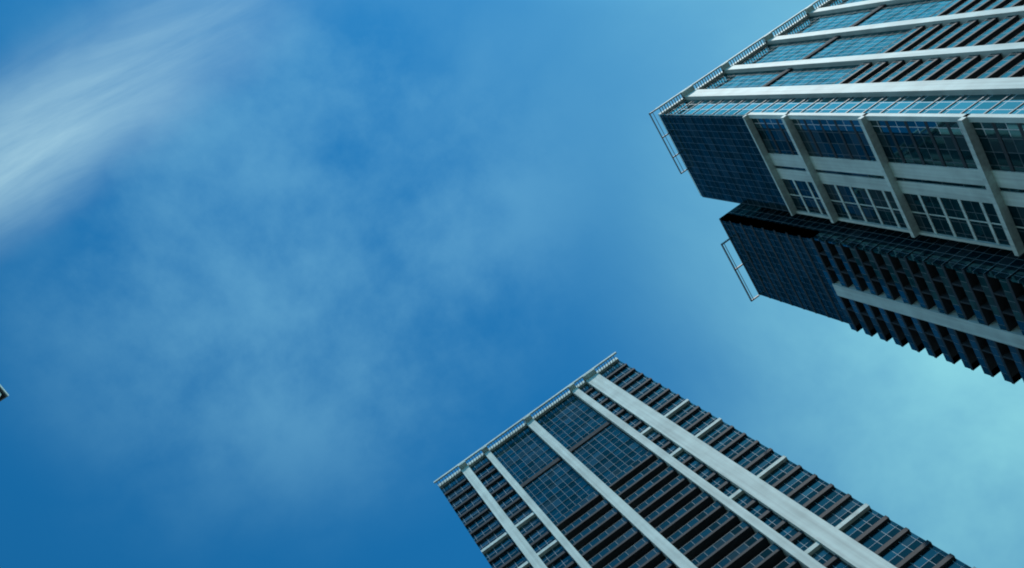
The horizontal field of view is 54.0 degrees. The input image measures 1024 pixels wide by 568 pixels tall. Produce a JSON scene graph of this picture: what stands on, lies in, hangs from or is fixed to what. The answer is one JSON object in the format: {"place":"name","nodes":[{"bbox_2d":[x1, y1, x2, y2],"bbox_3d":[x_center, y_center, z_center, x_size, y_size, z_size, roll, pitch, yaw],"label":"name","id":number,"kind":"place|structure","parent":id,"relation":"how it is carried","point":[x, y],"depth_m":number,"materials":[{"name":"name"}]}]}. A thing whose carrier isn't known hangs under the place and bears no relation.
{"place":"outdoors","nodes":[
{"label":"outdoors","id":0,"kind":"place"},
{"bbox_2d":[0,385,8,400],"bbox_3d":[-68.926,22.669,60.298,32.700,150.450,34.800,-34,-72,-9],"label":"tower","id":1,"kind":"structure","parent":0,"point":[4,391],"depth_m":138.16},
{"bbox_2d":[0,389,5,399],"bbox_3d":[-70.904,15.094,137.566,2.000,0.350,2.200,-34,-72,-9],"label":"tower soffit","id":2,"kind":"structure","parent":1,"relation":"attached to","point":[3,395],"depth_m":137.75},
{"bbox_2d":[0,0,1023,567],"label":"sky","id":3,"kind":"structure","parent":0,"point":[272,271],"materials":[{"name":"blue"}]},
{"bbox_2d":[434,352,975,567],"bbox_3d":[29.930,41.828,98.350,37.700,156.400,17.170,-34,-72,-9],"label":"tower","id":4,"kind":"structure","parent":0,"point":[845,548],"depth_m":132.45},
{"bbox_2d":[491,394,648,522],"bbox_3d":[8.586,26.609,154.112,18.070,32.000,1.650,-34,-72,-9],"label":"windows","id":5,"kind":"structure","parent":4,"relation":"attached to","point":[562,486],"depth_m":152.08,"materials":[{"name":"blue glass"}]},
{"bbox_2d":[520,420,801,567],"bbox_3d":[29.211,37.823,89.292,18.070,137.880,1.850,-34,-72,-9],"label":"tower soffit","id":6,"kind":"structure","parent":4,"relation":"attached to","point":[777,558],"depth_m":126.99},
{"bbox_2d":[553,451,795,567],"bbox_3d":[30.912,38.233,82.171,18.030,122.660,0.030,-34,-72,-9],"label":"balconies","id":7,"kind":"structure","parent":4,"relation":"attached to","point":[786,562],"depth_m":125.56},
{"bbox_2d":[444,363,954,567],"bbox_3d":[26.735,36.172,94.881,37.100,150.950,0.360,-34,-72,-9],"label":"windows","id":8,"kind":"structure","parent":4,"relation":"attached to","point":[911,556],"depth_m":130.21,"materials":[{"name":"black glass"}]},
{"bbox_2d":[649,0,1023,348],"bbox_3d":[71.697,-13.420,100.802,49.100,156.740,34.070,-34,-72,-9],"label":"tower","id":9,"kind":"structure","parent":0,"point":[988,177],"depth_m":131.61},
{"bbox_2d":[703,0,953,88],"bbox_3d":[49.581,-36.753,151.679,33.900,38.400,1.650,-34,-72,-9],"label":"windows","id":10,"kind":"structure","parent":9,"relation":"attached to","point":[862,44],"depth_m":148.84,"materials":[{"name":"blue glass"}]},
{"bbox_2d":[666,94,1023,136],"bbox_3d":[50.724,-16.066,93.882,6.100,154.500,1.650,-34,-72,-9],"label":"windows","id":11,"kind":"structure","parent":9,"relation":"attached to","point":[1010,103],"depth_m":115.38,"materials":[{"name":"blue glass"}]},
{"bbox_2d":[719,0,1023,382],"bbox_3d":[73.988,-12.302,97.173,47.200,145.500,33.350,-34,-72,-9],"label":"tower soffit","id":12,"kind":"structure","parent":9,"relation":"attached to","point":[1002,300],"depth_m":123.94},
{"bbox_2d":[751,0,1023,383],"bbox_3d":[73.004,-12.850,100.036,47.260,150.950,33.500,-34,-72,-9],"label":"windows","id":13,"kind":"structure","parent":9,"relation":"attached to","point":[1002,145],"depth_m":119.97,"materials":[{"name":"glass"}]},
{"bbox_2d":[757,128,1023,244],"bbox_3d":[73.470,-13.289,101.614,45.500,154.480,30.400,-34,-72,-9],"label":"tower windows","id":14,"kind":"structure","parent":9,"relation":"attached to","point":[994,153],"depth_m":114.81,"materials":[{"name":"glass"}]},
{"bbox_2d":[806,0,1023,381],"bbox_3d":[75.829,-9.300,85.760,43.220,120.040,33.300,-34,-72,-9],"label":"balconies","id":15,"kind":"structure","parent":9,"relation":"attached to","point":[1011,301],"depth_m":121.47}
]}

